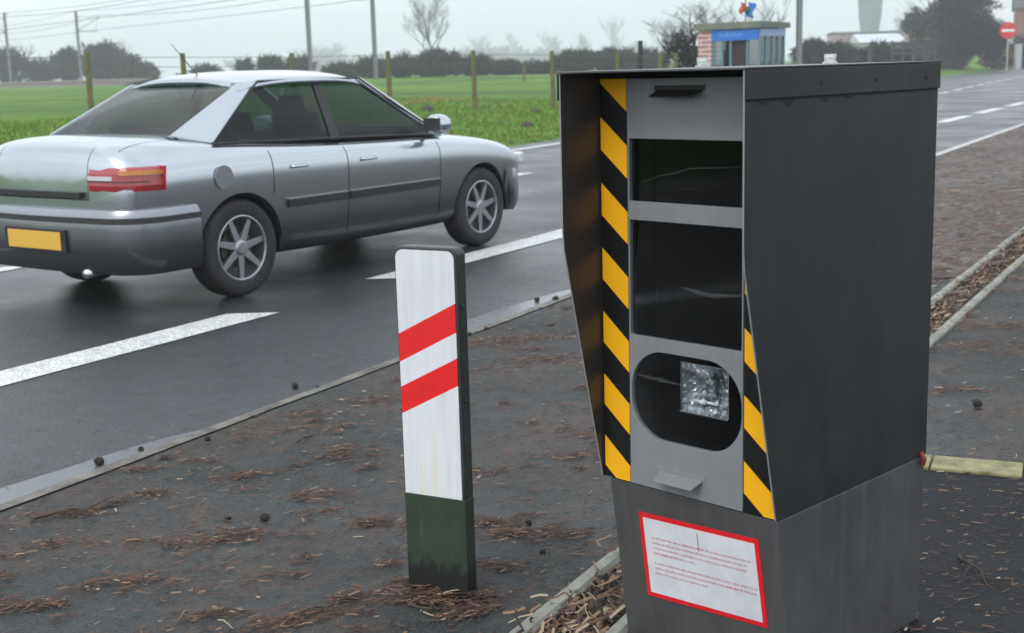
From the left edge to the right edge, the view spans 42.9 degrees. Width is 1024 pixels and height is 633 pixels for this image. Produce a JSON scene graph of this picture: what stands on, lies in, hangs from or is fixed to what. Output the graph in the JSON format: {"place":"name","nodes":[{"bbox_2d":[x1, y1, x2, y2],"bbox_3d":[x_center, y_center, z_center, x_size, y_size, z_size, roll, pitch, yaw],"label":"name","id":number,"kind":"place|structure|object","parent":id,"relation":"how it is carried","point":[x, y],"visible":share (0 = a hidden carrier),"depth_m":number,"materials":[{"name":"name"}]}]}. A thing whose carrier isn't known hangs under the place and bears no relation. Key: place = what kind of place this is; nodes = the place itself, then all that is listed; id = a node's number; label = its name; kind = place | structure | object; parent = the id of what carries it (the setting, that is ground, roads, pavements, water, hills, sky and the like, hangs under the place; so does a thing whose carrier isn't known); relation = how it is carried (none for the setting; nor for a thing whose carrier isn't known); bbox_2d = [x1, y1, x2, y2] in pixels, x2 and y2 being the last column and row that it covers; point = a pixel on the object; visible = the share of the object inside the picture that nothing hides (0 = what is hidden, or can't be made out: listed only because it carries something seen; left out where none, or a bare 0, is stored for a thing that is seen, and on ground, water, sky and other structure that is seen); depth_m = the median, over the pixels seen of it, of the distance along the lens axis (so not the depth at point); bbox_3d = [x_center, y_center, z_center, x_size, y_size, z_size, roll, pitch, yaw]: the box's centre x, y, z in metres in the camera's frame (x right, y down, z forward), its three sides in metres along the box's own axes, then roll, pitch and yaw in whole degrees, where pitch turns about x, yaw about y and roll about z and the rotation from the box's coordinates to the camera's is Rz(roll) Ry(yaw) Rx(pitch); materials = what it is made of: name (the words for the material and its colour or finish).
{"place":"outdoors","nodes":[
{"label":"outdoors","id":0,"kind":"place"},
{"bbox_2d":[0,0,1013,81],"label":"sky","id":1,"kind":"structure","parent":0,"point":[346,24],"materials":[{"name":"white"}]},
{"bbox_2d":[0,55,1021,146],"bbox_3d":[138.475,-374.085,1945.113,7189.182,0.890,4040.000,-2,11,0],"label":"ground","id":2,"kind":"structure","parent":0,"point":[40,107],"depth_m":58.18,"materials":[{"name":"green plant"}]},
{"bbox_2d":[0,12,11,81],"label":"catenary mast","id":3,"kind":"object","parent":2,"relation":"on","point":[7,45],"visible":0.94,"depth_m":154.34,"materials":[{"name":"metal"}]},
{"bbox_2d":[6,0,141,16],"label":"overhead wire","id":4,"kind":"object","parent":3,"relation":"attached to","point":[72,11],"visible":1,"depth_m":127.61,"materials":[{"name":"black"}]},
{"bbox_2d":[4,0,230,29],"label":"overhead wire","id":5,"kind":"object","parent":3,"relation":"attached to","point":[123,14],"visible":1,"depth_m":118.74,"materials":[{"name":"black"}]},
{"bbox_2d":[0,45,32,81],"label":"bush","id":6,"kind":"object","parent":2,"relation":"on","point":[4,75],"visible":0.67,"depth_m":170.72,"materials":[{"name":"green plant"}]},
{"bbox_2d":[10,40,37,81],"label":"tree","id":7,"kind":"object","parent":2,"relation":"on","point":[18,64],"visible":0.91,"depth_m":168.44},
{"bbox_2d":[18,55,54,81],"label":"bush","id":8,"kind":"object","parent":2,"relation":"on","point":[39,72],"visible":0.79,"depth_m":171.53,"materials":[{"name":"green plant"}]},
{"bbox_2d":[45,43,85,80],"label":"bush","id":9,"kind":"object","parent":2,"relation":"on","point":[62,73],"visible":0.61,"depth_m":167.44,"materials":[{"name":"green plant"}]},
{"bbox_2d":[0,78,160,87],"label":"railway embankment","id":10,"kind":"structure","parent":2,"relation":"on","point":[71,83],"depth_m":124.61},
{"bbox_2d":[73,11,99,79],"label":"catenary mast","id":11,"kind":"object","parent":2,"relation":"on","point":[78,43],"visible":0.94,"depth_m":154.47,"materials":[{"name":"metal"}]},
{"bbox_2d":[104,0,270,15],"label":"overhead wire","id":12,"kind":"object","parent":11,"relation":"attached to","point":[188,11],"visible":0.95,"depth_m":133.59,"materials":[{"name":"black"}]},
{"bbox_2d":[98,0,358,29],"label":"overhead wire","id":13,"kind":"object","parent":11,"relation":"attached to","point":[237,14],"visible":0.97,"depth_m":125.10,"materials":[{"name":"black"}]},
{"bbox_2d":[67,37,128,79],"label":"bush","id":14,"kind":"object","parent":2,"relation":"on","point":[99,60],"visible":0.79,"depth_m":165.16,"materials":[{"name":"black plant"}]},
{"bbox_2d":[100,39,135,78],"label":"tree","id":15,"kind":"object","parent":2,"relation":"on","point":[118,49],"visible":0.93,"depth_m":164.42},
{"bbox_2d":[107,51,148,78],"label":"bush","id":16,"kind":"object","parent":2,"relation":"on","point":[122,70],"visible":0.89,"depth_m":163.77,"materials":[{"name":"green plant"}]},
{"bbox_2d":[131,59,163,77],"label":"bush","id":17,"kind":"object","parent":2,"relation":"on","point":[153,72],"visible":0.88,"depth_m":164.07,"materials":[{"name":"black plant"}]},
{"bbox_2d":[186,60,225,73],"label":"bush","id":18,"kind":"object","parent":2,"relation":"on","point":[197,69],"visible":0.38,"depth_m":146.59,"materials":[{"name":"black plant"}]},
{"bbox_2d":[223,59,234,70],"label":"tree","id":19,"kind":"object","parent":2,"relation":"on","point":[228,63],"visible":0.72,"depth_m":863.93,"materials":[{"name":"grey plant"}]},
{"bbox_2d":[232,55,256,70],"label":"bush","id":20,"kind":"object","parent":2,"relation":"on","point":[243,62],"visible":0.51,"depth_m":137.01,"materials":[{"name":"black plant"}]},
{"bbox_2d":[252,52,284,69],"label":"bush","id":21,"kind":"object","parent":2,"relation":"on","point":[277,60],"visible":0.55,"depth_m":131.80,"materials":[{"name":"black plant"}]},
{"bbox_2d":[0,95,559,146],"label":"verge grass","id":22,"kind":"structure","parent":2,"relation":"on","point":[11,128],"depth_m":31.59,"materials":[{"name":"green"}]},
{"bbox_2d":[280,54,318,70],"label":"bush","id":23,"kind":"object","parent":2,"relation":"on","point":[296,60],"visible":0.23,"depth_m":127.02,"materials":[{"name":"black plant"}]},
{"bbox_2d":[294,53,307,70],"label":"tree","id":24,"kind":"object","parent":2,"relation":"on","point":[302,63],"visible":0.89,"depth_m":125.49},
{"bbox_2d":[285,45,322,55],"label":"tree","id":25,"kind":"object","parent":2,"relation":"on","point":[313,49],"visible":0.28,"depth_m":882.19,"materials":[{"name":"grey plant"}]},
{"bbox_2d":[304,0,312,70],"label":"catenary mast","id":26,"kind":"object","parent":2,"relation":"on","point":[308,36],"visible":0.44,"depth_m":97.65,"materials":[{"name":"metal"}]},
{"bbox_2d":[284,49,359,71],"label":"bush","id":27,"kind":"object","parent":2,"relation":"on","point":[321,60],"visible":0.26,"depth_m":815.63,"materials":[{"name":"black plant"}]},
{"bbox_2d":[312,43,346,56],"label":"tree","id":28,"kind":"object","parent":2,"relation":"on","point":[333,51],"visible":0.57,"depth_m":867.42,"materials":[{"name":"grey plant"}]},
{"bbox_2d":[0,50,677,110],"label":"field fence","id":29,"kind":"object","parent":2,"relation":"on","point":[389,93],"visible":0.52,"depth_m":35.26,"materials":[{"name":"wood"}]},
{"bbox_2d":[318,59,360,76],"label":"bush","id":30,"kind":"object","parent":2,"relation":"on","point":[344,69],"visible":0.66,"depth_m":118.90,"materials":[{"name":"black plant"}]},
{"bbox_2d":[351,54,385,77],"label":"bush","id":31,"kind":"object","parent":2,"relation":"on","point":[363,69],"visible":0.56,"depth_m":117.01,"materials":[{"name":"black plant"}]},
{"bbox_2d":[370,0,377,77],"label":"catenary mast","id":32,"kind":"object","parent":2,"relation":"on","point":[373,31],"visible":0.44,"depth_m":101.61,"materials":[{"name":"metal"}]},
{"bbox_2d":[378,51,419,77],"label":"bush","id":33,"kind":"object","parent":2,"relation":"on","point":[399,70],"visible":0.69,"depth_m":115.06,"materials":[{"name":"black plant"}]},
{"bbox_2d":[395,48,412,76],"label":"tree","id":34,"kind":"object","parent":2,"relation":"on","point":[403,54],"visible":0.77,"depth_m":115.39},
{"bbox_2d":[399,0,448,51],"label":"tree","id":35,"kind":"object","parent":2,"relation":"on","point":[426,33],"visible":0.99,"depth_m":195.94,"materials":[{"name":"grey plant"}]},
{"bbox_2d":[420,105,433,111],"bbox_3d":[-2.318,-5.669,35.556,0.440,0.220,0.440,-2,11,0],"label":"earth clod","id":36,"kind":"object","parent":2,"relation":"on","point":[427,107],"visible":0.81,"depth_m":35.40,"materials":[{"name":"soil"}]},
{"bbox_2d":[403,45,463,76],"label":"bush","id":37,"kind":"object","parent":2,"relation":"on","point":[430,62],"visible":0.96,"depth_m":112.77,"materials":[{"name":"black plant"}]},
{"bbox_2d":[460,35,489,52],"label":"tree","id":38,"kind":"object","parent":2,"relation":"on","point":[481,45],"visible":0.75,"depth_m":885.07,"materials":[{"name":"grey plant"}]},
{"bbox_2d":[453,52,499,75],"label":"bush","id":39,"kind":"object","parent":2,"relation":"on","point":[465,69],"visible":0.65,"depth_m":112.15,"materials":[{"name":"black plant"}]},
{"bbox_2d":[445,42,528,62],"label":"bush","id":40,"kind":"object","parent":2,"relation":"on","point":[490,51],"visible":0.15,"depth_m":817.59,"materials":[{"name":"black plant"}]},
{"bbox_2d":[485,43,511,56],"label":"tree","id":41,"kind":"object","parent":2,"relation":"on","point":[500,49],"visible":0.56,"depth_m":884.22,"materials":[{"name":"grey plant"}]},
{"bbox_2d":[481,57,526,75],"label":"bush","id":42,"kind":"object","parent":2,"relation":"on","point":[501,69],"visible":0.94,"depth_m":111.16,"materials":[{"name":"black plant"}]},
{"bbox_2d":[505,33,523,57],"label":"tree","id":43,"kind":"object","parent":2,"relation":"on","point":[520,48],"visible":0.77,"depth_m":863.40,"materials":[{"name":"grey plant"}]},
{"bbox_2d":[521,121,533,127],"bbox_3d":[0.347,-4.368,29.710,0.340,0.169,0.340,-2,11,0],"label":"earth clod","id":44,"kind":"object","parent":2,"relation":"on","point":[526,124],"visible":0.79,"depth_m":29.61,"materials":[{"name":"soil"}]},
{"bbox_2d":[517,57,559,74],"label":"bush","id":45,"kind":"object","parent":2,"relation":"on","point":[538,67],"visible":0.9,"depth_m":110.18,"materials":[{"name":"black plant"}]},
{"bbox_2d":[535,30,562,50],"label":"tree","id":46,"kind":"object","parent":2,"relation":"on","point":[553,42],"visible":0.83,"depth_m":861.72,"materials":[{"name":"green plant"}]},
{"bbox_2d":[510,45,589,62],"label":"bush","id":47,"kind":"object","parent":2,"relation":"on","point":[538,54],"visible":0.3,"depth_m":836.88,"materials":[{"name":"black plant"}]},
{"bbox_2d":[549,46,601,73],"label":"bush","id":48,"kind":"object","parent":2,"relation":"on","point":[568,60],"visible":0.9,"depth_m":108.95,"materials":[{"name":"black plant"}]},
{"bbox_2d":[573,32,591,50],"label":"tree","id":49,"kind":"object","parent":2,"relation":"on","point":[586,42],"visible":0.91,"depth_m":883.12,"materials":[{"name":"grey plant"}]},
{"bbox_2d":[597,14,625,50],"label":"tree","id":50,"kind":"object","parent":2,"relation":"on","point":[612,30],"visible":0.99,"depth_m":820.65,"materials":[{"name":"grey plant"}]},
{"bbox_2d":[587,44,637,69],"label":"bush","id":51,"kind":"object","parent":2,"relation":"on","point":[604,62],"visible":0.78,"depth_m":108.20,"materials":[{"name":"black plant"}]},
{"bbox_2d":[602,42,671,59],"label":"bush","id":52,"kind":"object","parent":2,"relation":"on","point":[644,45],"visible":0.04,"depth_m":821.13,"materials":[{"name":"black plant"}]},
{"bbox_2d":[638,41,642,68],"bbox_3d":[3.870,-7.197,39.371,0.174,2.216,0.163,-2,11,0],"label":"wooden post","id":53,"kind":"object","parent":2,"relation":"on","point":[640,52],"visible":0.45,"depth_m":39.18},
{"bbox_2d":[625,46,672,68],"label":"bush","id":54,"kind":"object","parent":2,"relation":"on","point":[651,62],"visible":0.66,"depth_m":107.20,"materials":[{"name":"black plant"}]},
{"bbox_2d":[658,53,662,67],"bbox_3d":[4.711,-7.417,41.370,0.177,1.852,0.163,-2,11,0],"label":"wooden post","id":55,"kind":"object","parent":2,"relation":"on","point":[660,62],"visible":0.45,"depth_m":41.19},
{"bbox_2d":[660,26,697,67],"bbox_3d":[5.717,-8.342,43.212,2.103,2.744,1.678,-2,11,0],"label":"bush","id":56,"kind":"object","parent":2,"relation":"on","point":[682,59],"visible":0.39,"depth_m":42.90,"materials":[{"name":"black plant"}]},
{"bbox_2d":[642,0,738,67],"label":"tree","id":57,"kind":"object","parent":2,"relation":"on","point":[700,18],"visible":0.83,"depth_m":43.23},
{"bbox_2d":[693,21,789,66],"bbox_3d":[7.130,-7.807,40.551,2.430,2.601,1.730,8,14,41],"label":"kiosk","id":58,"kind":"object","parent":2,"relation":"on","point":[747,43],"visible":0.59,"depth_m":39.88,"materials":[{"name":"blue brick"}]},
{"bbox_2d":[739,0,756,20],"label":"flag","id":59,"kind":"object","parent":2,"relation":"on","point":[747,10],"visible":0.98,"depth_m":40.43,"materials":[{"name":"fabric"}]},
{"bbox_2d":[556,54,940,632],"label":"speed camera cabinet","id":60,"kind":"object","parent":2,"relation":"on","point":[748,251],"visible":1,"depth_m":2.93,"materials":[{"name":"metal"}]},
{"bbox_2d":[730,0,790,21],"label":"tree","id":61,"kind":"object","parent":2,"relation":"on","point":[762,14],"visible":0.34,"depth_m":44.90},
{"bbox_2d":[509,226,1023,632],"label":"kerb","id":62,"kind":"structure","parent":2,"relation":"on","point":[581,583],"depth_m":3.55,"materials":[{"name":"concrete"}]},
{"bbox_2d":[796,0,802,63],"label":"catenary mast","id":63,"kind":"object","parent":2,"relation":"on","point":[799,15],"visible":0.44,"depth_m":70.39,"materials":[{"name":"metal"}]},
{"bbox_2d":[786,35,836,63],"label":"bush","id":64,"kind":"object","parent":2,"relation":"on","point":[814,50],"visible":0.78,"depth_m":92.65,"materials":[{"name":"black plant"}]},
{"bbox_2d":[605,254,1023,632],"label":"kerb","id":65,"kind":"structure","parent":2,"relation":"on","point":[621,624],"depth_m":7.05,"materials":[{"name":"concrete"}]},
{"bbox_2d":[826,37,862,62],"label":"bush","id":66,"kind":"object","parent":2,"relation":"on","point":[844,53],"visible":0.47,"depth_m":93.59,"materials":[{"name":"black plant"}]},
{"bbox_2d":[826,30,909,45],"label":"farm building","id":67,"kind":"structure","parent":2,"relation":"on","point":[833,36],"depth_m":186.19,"materials":[{"name":"stone"}]},
{"bbox_2d":[858,0,882,30],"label":"tower","id":68,"kind":"structure","parent":2,"relation":"on","point":[870,12],"depth_m":426.89,"materials":[{"name":"concrete"}]},
{"bbox_2d":[849,33,905,49],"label":"shed","id":69,"kind":"structure","parent":2,"relation":"on","point":[856,40],"depth_m":158.10,"materials":[{"name":"grey"}]},
{"bbox_2d":[857,36,918,62],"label":"bush","id":70,"kind":"object","parent":2,"relation":"on","point":[882,51],"visible":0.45,"depth_m":95.33,"materials":[{"name":"black plant"}]},
{"bbox_2d":[890,40,936,61],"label":"rail fence","id":71,"kind":"object","parent":2,"relation":"on","point":[913,47],"visible":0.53,"depth_m":83.17,"materials":[{"name":"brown wood"}]},
{"bbox_2d":[899,9,945,60],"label":"tree","id":72,"kind":"object","parent":2,"relation":"on","point":[927,32],"visible":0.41,"depth_m":105.29,"materials":[{"name":"grey plant"}]},
{"bbox_2d":[897,0,956,53],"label":"tree","id":73,"kind":"object","parent":2,"relation":"on","point":[910,7],"visible":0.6,"depth_m":110.82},
{"bbox_2d":[924,38,929,60],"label":"wooden post","id":74,"kind":"object","parent":2,"relation":"on","point":[927,55],"visible":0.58,"depth_m":84.34,"materials":[{"name":"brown wood"}]},
{"bbox_2d":[899,0,1013,69],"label":"tree","id":75,"kind":"object","parent":2,"relation":"on","point":[970,32],"visible":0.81,"depth_m":110.94,"materials":[{"name":"black plant"}]},
{"bbox_2d":[974,48,1013,68],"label":"bush","id":76,"kind":"object","parent":2,"relation":"on","point":[999,61],"visible":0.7,"depth_m":118.28,"materials":[{"name":"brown plant"}]},
{"bbox_2d":[1000,22,1016,70],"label":"road sign","id":77,"kind":"object","parent":2,"relation":"on","point":[1008,30],"visible":0.96,"depth_m":106.68,"materials":[{"name":"red"}]},
{"bbox_2d":[1004,32,1023,67],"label":"bush","id":78,"kind":"object","parent":2,"relation":"on","point":[1015,41],"visible":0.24,"depth_m":122.99,"materials":[{"name":"black plant"}]},
{"bbox_2d":[1012,0,1023,65],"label":"brick house","id":79,"kind":"structure","parent":2,"relation":"on","point":[1018,10],"depth_m":141.63,"materials":[{"name":"brick"}]},
{"bbox_2d":[1014,44,1022,68],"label":"gate post","id":80,"kind":"object","parent":2,"relation":"on","point":[1018,56],"visible":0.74,"depth_m":116.75,"materials":[{"name":"grey"}]},
{"bbox_2d":[0,125,1023,632],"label":"pavement","id":81,"kind":"structure","parent":0,"point":[392,495],"depth_m":4.36,"materials":[{"name":"asphalt"}]},
{"bbox_2d":[30,494,117,519],"bbox_3d":[-1.407,0.634,4.275,0.310,0.021,0.126,-11,14,-41],"label":"twig","id":82,"kind":"object","parent":81,"relation":"on","point":[74,509],"visible":1,"depth_m":4.25,"materials":[{"name":"wood"}]},
{"bbox_2d":[260,513,269,520],"bbox_3d":[-0.789,0.642,4.168,0.035,0.028,0.032,2,11,17],"label":"pine cone","id":83,"kind":"object","parent":81,"relation":"on","point":[264,516],"visible":1,"depth_m":4.16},
{"bbox_2d":[0,293,570,509],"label":"edge kerb","id":84,"kind":"structure","parent":81,"relation":"on","point":[76,479],"depth_m":5.25,"materials":[{"name":"concrete"}]},
{"bbox_2d":[294,589,359,612],"bbox_3d":[-0.486,0.760,3.478,0.176,0.020,0.156,-2,11,0],"label":"twig","id":85,"kind":"object","parent":81,"relation":"on","point":[312,607],"visible":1,"depth_m":3.42,"materials":[{"name":"wood"}]},
{"bbox_2d":[395,244,476,597],"bbox_3d":[-0.198,0.315,3.466,0.195,1.013,0.050,4,12,27],"label":"marker post","id":86,"kind":"object","parent":81,"relation":"on","point":[433,351],"visible":0.91,"depth_m":3.43,"materials":[{"name":"plastic"}]},
{"bbox_2d":[380,575,526,615],"bbox_3d":[-0.157,0.735,3.535,0.411,0.030,0.328,-2,11,0],"label":"straw debris","id":87,"kind":"object","parent":81,"relation":"on","point":[469,596],"visible":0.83,"depth_m":3.49,"materials":[{"name":"brown"}]},
{"bbox_2d":[0,126,1023,632],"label":"needle litter","id":88,"kind":"object","parent":81,"relation":"on","point":[496,522],"visible":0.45,"depth_m":4.22,"materials":[{"name":"brown"}]},
{"bbox_2d":[542,234,1023,632],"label":"soil strip","id":89,"kind":"object","parent":81,"relation":"on","point":[573,616],"visible":0.2,"depth_m":3.60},
{"bbox_2d":[478,226,1023,632],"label":"leaf litter","id":90,"kind":"object","parent":89,"relation":"on","point":[607,614],"visible":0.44,"depth_m":3.43,"materials":[{"name":"brown"}]},
{"bbox_2d":[924,454,931,469],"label":"coping slab","id":91,"kind":"structure","parent":81,"relation":"on","point":[928,461],"depth_m":4.53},
{"bbox_2d":[895,470,1023,632],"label":"asphalt patch","id":92,"kind":"object","parent":81,"relation":"on","point":[979,501],"depth_m":3.70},
{"bbox_2d":[920,479,1023,631],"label":"bark chips","id":93,"kind":"object","parent":92,"relation":"on","point":[957,568],"visible":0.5,"depth_m":3.67,"materials":[{"name":"brown"}]},
{"bbox_2d":[958,554,1022,591],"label":"twig","id":94,"kind":"object","parent":92,"relation":"on","point":[967,562],"visible":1,"depth_m":3.55,"materials":[{"name":"wood"}]},
{"bbox_2d":[930,455,1022,477],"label":"coping slab","id":95,"kind":"structure","parent":81,"relation":"on","point":[981,467],"depth_m":4.46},
{"bbox_2d":[972,399,982,407],"bbox_3d":[1.874,0.349,5.251,0.051,0.036,0.039,-9,13,-35],"label":"pine cone","id":96,"kind":"object","parent":81,"relation":"on","point":[977,402],"visible":1,"depth_m":5.24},
{"bbox_2d":[0,68,1023,487],"bbox_3d":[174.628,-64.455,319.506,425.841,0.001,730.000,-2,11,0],"label":"road","id":97,"kind":"structure","parent":0,"point":[48,314],"depth_m":7.56,"materials":[{"name":"asphalt"}]},
{"bbox_2d":[93,457,104,465],"bbox_3d":[-1.523,0.534,4.810,0.038,0.035,0.045,-10,14,-37],"label":"pine cone","id":98,"kind":"object","parent":97,"relation":"on","point":[98,461],"visible":1,"depth_m":4.80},
{"bbox_2d":[0,429,201,503],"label":"puddle","id":99,"kind":"object","parent":97,"relation":"on","point":[19,489],"visible":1,"depth_m":4.71,"materials":[{"name":"grey liquid"}]},
{"bbox_2d":[0,44,523,295],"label":"car","id":100,"kind":"object","parent":97,"relation":"on","point":[228,183],"visible":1,"depth_m":8.47,"materials":[{"name":"silver metal"}]},
{"bbox_2d":[0,102,1023,385],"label":"line marking","id":101,"kind":"object","parent":97,"relation":"on","point":[90,354],"visible":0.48,"depth_m":7.15,"materials":[{"name":"paint"}]},
{"bbox_2d":[0,76,1023,271],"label":"lane marking","id":102,"kind":"object","parent":97,"relation":"on","point":[6,268],"visible":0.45,"depth_m":17.30,"materials":[{"name":"paint"}]},
{"bbox_2d":[467,289,570,330],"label":"curb","id":103,"kind":"structure","parent":97,"relation":"on","point":[491,316],"depth_m":7.61,"materials":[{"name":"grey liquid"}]},
{"bbox_2d":[512,142,559,150],"bbox_3d":[6.173,-5.849,37.190,2.040,0.001,82.207,4,12,25],"label":"edge line","id":104,"kind":"object","parent":97,"relation":"on","point":[536,146],"visible":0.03,"depth_m":23.30,"materials":[{"name":"paint"}]},
{"bbox_2d":[936,123,1023,155],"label":"edge line","id":105,"kind":"object","parent":97,"relation":"on","point":[970,142],"visible":0.92,"depth_m":21.49,"materials":[{"name":"paint"}]},
{"bbox_2d":[932,127,1023,277],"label":"littered pavement","id":106,"kind":"structure","parent":0,"point":[970,189],"depth_m":12.99,"materials":[{"name":"asphalt"}]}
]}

